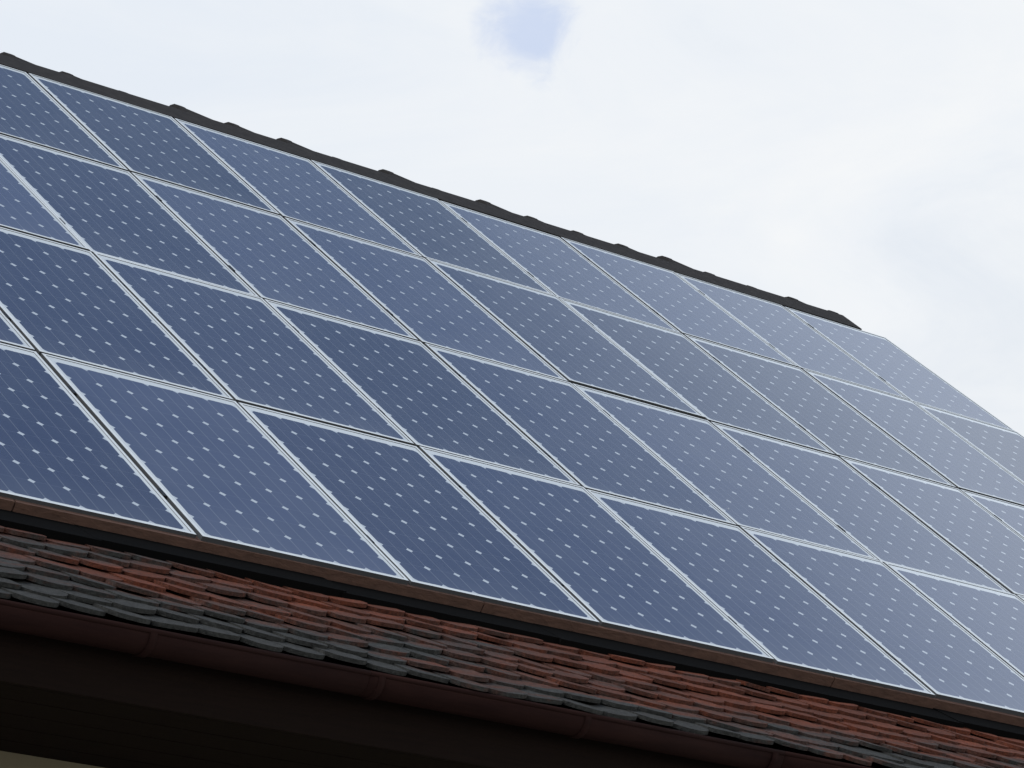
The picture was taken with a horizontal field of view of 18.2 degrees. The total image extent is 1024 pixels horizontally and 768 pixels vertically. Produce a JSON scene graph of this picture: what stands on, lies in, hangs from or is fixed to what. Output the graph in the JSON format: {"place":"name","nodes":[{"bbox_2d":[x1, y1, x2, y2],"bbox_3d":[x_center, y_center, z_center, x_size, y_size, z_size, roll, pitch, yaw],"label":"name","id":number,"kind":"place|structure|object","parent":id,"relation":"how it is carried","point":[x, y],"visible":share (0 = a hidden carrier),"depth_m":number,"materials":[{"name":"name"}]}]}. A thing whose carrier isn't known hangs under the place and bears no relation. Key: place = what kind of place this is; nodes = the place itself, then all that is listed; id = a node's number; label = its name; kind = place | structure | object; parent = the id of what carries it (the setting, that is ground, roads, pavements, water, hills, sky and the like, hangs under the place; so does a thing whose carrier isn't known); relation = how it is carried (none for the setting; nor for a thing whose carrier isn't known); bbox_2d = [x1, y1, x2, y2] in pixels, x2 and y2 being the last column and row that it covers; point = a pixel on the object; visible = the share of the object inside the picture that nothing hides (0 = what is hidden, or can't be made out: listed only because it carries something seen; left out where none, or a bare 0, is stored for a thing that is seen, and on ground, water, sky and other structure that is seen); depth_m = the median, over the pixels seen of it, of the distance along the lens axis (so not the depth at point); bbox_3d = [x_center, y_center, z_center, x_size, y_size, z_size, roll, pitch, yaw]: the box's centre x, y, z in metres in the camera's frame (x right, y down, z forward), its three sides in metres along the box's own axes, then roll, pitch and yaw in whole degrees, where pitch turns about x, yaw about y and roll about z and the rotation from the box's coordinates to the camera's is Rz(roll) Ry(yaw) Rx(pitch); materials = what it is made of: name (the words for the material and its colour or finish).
{"place":"outdoors","nodes":[
{"label":"outdoors","id":0,"kind":"place"},
{"bbox_2d":[0,597,891,767],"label":"eave deck","id":1,"kind":"structure","parent":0,"point":[107,616],"depth_m":11.48,"materials":[{"name":"black wood"}]},
{"bbox_2d":[2,91,1001,659],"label":"pv module clamps","id":2,"kind":"object","parent":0,"point":[162,493],"visible":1,"depth_m":16.35,"materials":[{"name":"silver metal"}]},
{"bbox_2d":[0,496,1023,726],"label":"flashing","id":3,"kind":"object","parent":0,"point":[84,520],"visible":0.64,"depth_m":13.11,"materials":[{"name":"brown metal"}]},
{"bbox_2d":[0,0,1023,436],"label":"sky","id":4,"kind":"structure","parent":0,"point":[862,161],"materials":[{"name":"white"}]},
{"label":"ground","id":5,"kind":"structure","parent":0,"visible":0},
{"bbox_2d":[0,751,103,767],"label":"house walls","id":6,"kind":"structure","parent":5,"relation":"on","point":[11,760],"depth_m":11.41,"materials":[{"name":"beige paint"}]},
{"bbox_2d":[0,629,738,767],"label":"eaves soffit","id":7,"kind":"structure","parent":6,"relation":"attached to","point":[60,700],"depth_m":11.16,"materials":[{"name":"brown wood"}]},
{"bbox_2d":[0,526,1023,767],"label":"roof tiles","id":8,"kind":"object","parent":6,"relation":"attached to","point":[39,569],"visible":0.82,"depth_m":12.07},
{"bbox_2d":[0,599,869,767],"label":"gutter","id":9,"kind":"object","parent":8,"relation":"attached to","point":[132,639],"visible":1,"depth_m":11.23,"materials":[{"name":"brown metal"}]},
{"bbox_2d":[0,509,1023,740],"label":"array apron flashing","id":10,"kind":"object","parent":8,"relation":"attached to","point":[83,535],"visible":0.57,"depth_m":12.87,"materials":[{"name":"black metal"}]},
{"label":"roof deck","id":11,"kind":"object","parent":6,"relation":"on","visible":0},
{"bbox_2d":[0,52,838,313],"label":"ridge tiles","id":12,"kind":"object","parent":11,"relation":"on","point":[291,142],"visible":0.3,"depth_m":20.50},
{"bbox_2d":[0,54,861,329],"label":"ridge flashing","id":13,"kind":"object","parent":11,"relation":"on","point":[115,94],"visible":0.4,"depth_m":20.42,"materials":[{"name":"tile"}]},
{"label":"solar panel","id":14,"kind":"object","parent":11,"relation":"on","visible":0},
{"bbox_2d":[0,310,34,350],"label":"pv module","id":15,"kind":"object","parent":14,"relation":"attached to","point":[11,334],"visible":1,"depth_m":13.61,"materials":[{"name":"blue glass"}]},
{"bbox_2d":[0,158,88,250],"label":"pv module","id":16,"kind":"object","parent":14,"relation":"attached to","point":[24,208],"visible":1,"depth_m":15.62,"materials":[{"name":"blue glass"}]},
{"bbox_2d":[0,64,127,170],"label":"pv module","id":17,"kind":"object","parent":14,"relation":"attached to","point":[32,111],"visible":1,"depth_m":17.63,"materials":[{"name":"blue glass"}]},
{"bbox_2d":[0,343,195,537],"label":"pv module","id":18,"kind":"object","parent":14,"relation":"attached to","point":[60,448],"visible":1,"depth_m":12.44,"materials":[{"name":"blue glass"}]},
{"bbox_2d":[0,227,233,399],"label":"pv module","id":19,"kind":"object","parent":14,"relation":"attached to","point":[60,300],"visible":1,"depth_m":14.38,"materials":[{"name":"blue glass"}]},
{"bbox_2d":[0,134,258,296],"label":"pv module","id":20,"kind":"object","parent":14,"relation":"attached to","point":[100,208],"visible":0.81,"depth_m":16.39,"materials":[{"name":"blue glass"}]},
{"bbox_2d":[28,73,279,214],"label":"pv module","id":21,"kind":"object","parent":14,"relation":"attached to","point":[149,143],"visible":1,"depth_m":18.28,"materials":[{"name":"blue glass"}]},
{"bbox_2d":[40,353,408,584],"bbox_3d":[-1.213,0.346,13.184,0.994,0.039,1.700,15,16,-36],"label":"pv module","id":22,"kind":"object","parent":14,"relation":"attached to","point":[223,471],"visible":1,"depth_m":13.10,"materials":[{"name":"blue glass"}]},
{"bbox_2d":[93,252,413,444],"bbox_3d":[-1.249,-0.166,15.111,0.994,0.039,1.690,15,16,-36],"label":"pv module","id":23,"kind":"object","parent":14,"relation":"attached to","point":[248,349],"visible":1,"depth_m":15.05,"materials":[{"name":"blue glass"}]},
{"bbox_2d":[131,172,417,340],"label":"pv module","id":24,"kind":"object","parent":14,"relation":"attached to","point":[271,256],"visible":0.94,"depth_m":17.00,"materials":[{"name":"blue glass"}]},
{"bbox_2d":[174,118,421,256],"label":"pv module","id":25,"kind":"object","parent":14,"relation":"attached to","point":[294,187],"visible":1,"depth_m":18.88,"materials":[{"name":"blue glass"}]},
{"bbox_2d":[238,402,598,625],"bbox_3d":[-0.430,0.558,13.789,0.994,0.040,1.700,15,16,-36],"label":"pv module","id":26,"kind":"object","parent":14,"relation":"attached to","point":[418,517],"visible":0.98,"depth_m":13.72,"materials":[{"name":"blue glass"}]},
{"bbox_2d":[264,299,580,485],"bbox_3d":[-0.467,0.046,15.719,0.994,0.040,1.690,15,16,-36],"label":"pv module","id":27,"kind":"object","parent":14,"relation":"attached to","point":[418,393],"visible":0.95,"depth_m":15.67,"materials":[{"name":"blue glass"}]},
{"bbox_2d":[284,217,567,381],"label":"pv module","id":28,"kind":"object","parent":14,"relation":"attached to","point":[422,300],"visible":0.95,"depth_m":17.59,"materials":[{"name":"blue glass"}]},
{"bbox_2d":[310,160,553,294],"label":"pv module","id":29,"kind":"object","parent":14,"relation":"attached to","point":[426,226],"visible":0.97,"depth_m":19.49,"materials":[{"name":"blue glass"}]},
{"bbox_2d":[440,200,679,332],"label":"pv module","id":30,"kind":"object","parent":14,"relation":"attached to","point":[558,267],"visible":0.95,"depth_m":20.09,"materials":[{"name":"blue glass"}]},
{"bbox_2d":[425,258,704,418],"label":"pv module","id":31,"kind":"object","parent":14,"relation":"attached to","point":[564,340],"visible":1,"depth_m":18.19,"materials":[{"name":"blue glass"}]},
{"bbox_2d":[424,343,735,525],"bbox_3d":[0.326,0.261,16.311,0.994,0.038,1.690,15,16,-36],"label":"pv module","id":32,"kind":"object","parent":14,"relation":"attached to","point":[578,436],"visible":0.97,"depth_m":16.26,"materials":[{"name":"blue glass"}]},
{"bbox_2d":[418,446,773,662],"bbox_3d":[0.354,0.765,14.394,0.994,0.038,1.700,15,16,-36],"label":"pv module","id":33,"kind":"object","parent":14,"relation":"attached to","point":[599,561],"visible":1,"depth_m":14.32,"materials":[{"name":"blue glass"}]},
{"bbox_2d":[560,237,797,366],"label":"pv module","id":34,"kind":"object","parent":14,"relation":"attached to","point":[677,302],"visible":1,"depth_m":20.69,"materials":[{"name":"blue glass"}]},
{"bbox_2d":[560,298,834,454],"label":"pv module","id":35,"kind":"object","parent":14,"relation":"attached to","point":[700,380],"visible":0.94,"depth_m":18.81,"materials":[{"name":"blue glass"}]},
{"bbox_2d":[572,383,877,559],"bbox_3d":[1.106,0.471,16.923,0.994,0.038,1.690,15,16,-36],"label":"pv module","id":36,"kind":"object","parent":14,"relation":"attached to","point":[734,482],"visible":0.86,"depth_m":16.88,"materials":[{"name":"blue glass"}]},
{"bbox_2d":[586,489,934,697],"bbox_3d":[1.142,0.982,14.994,0.994,0.039,1.700,15,16,-36],"label":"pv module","id":37,"kind":"object","parent":14,"relation":"attached to","point":[770,604],"visible":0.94,"depth_m":14.93,"materials":[{"name":"blue glass"}]},
{"bbox_2d":[675,272,907,398],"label":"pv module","id":38,"kind":"object","parent":14,"relation":"attached to","point":[793,338],"visible":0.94,"depth_m":21.30,"materials":[{"name":"blue glass"}]},
{"bbox_2d":[684,334,955,487],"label":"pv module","id":39,"kind":"object","parent":14,"relation":"attached to","point":[827,418],"visible":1,"depth_m":19.41,"materials":[{"name":"blue glass"}]},
{"bbox_2d":[710,422,1009,592],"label":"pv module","id":40,"kind":"object","parent":14,"relation":"attached to","point":[868,516],"visible":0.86,"depth_m":17.48,"materials":[{"name":"blue glass"}]},
{"bbox_2d":[739,526,1023,716],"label":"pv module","id":41,"kind":"object","parent":14,"relation":"attached to","point":[927,643],"visible":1,"depth_m":15.57,"materials":[{"name":"blue glass"}]},
{"bbox_2d":[784,306,1013,430],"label":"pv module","id":42,"kind":"object","parent":14,"relation":"attached to","point":[901,371],"visible":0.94,"depth_m":21.90,"materials":[{"name":"blue glass"}]},
{"bbox_2d":[802,368,1023,505],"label":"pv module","id":43,"kind":"object","parent":14,"relation":"attached to","point":[956,460],"visible":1,"depth_m":20.05,"materials":[{"name":"blue glass"}]},
{"bbox_2d":[839,456,1023,595],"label":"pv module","id":44,"kind":"object","parent":14,"relation":"attached to","point":[967,527],"visible":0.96,"depth_m":18.24,"materials":[{"name":"blue glass"}]},
{"bbox_2d":[884,562,1023,676],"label":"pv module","id":45,"kind":"object","parent":14,"relation":"attached to","point":[992,620],"visible":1,"depth_m":16.45,"materials":[{"name":"blue glass"}]},
{"bbox_2d":[914,402,1023,482],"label":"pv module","id":46,"kind":"object","parent":14,"relation":"attached to","point":[1002,447],"visible":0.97,"depth_m":20.92,"materials":[{"name":"blue glass"}]},
{"bbox_2d":[960,489,1023,537],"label":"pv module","id":47,"kind":"object","parent":14,"relation":"attached to","point":[1010,515],"visible":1,"depth_m":19.04,"materials":[{"name":"blue glass"}]}
]}

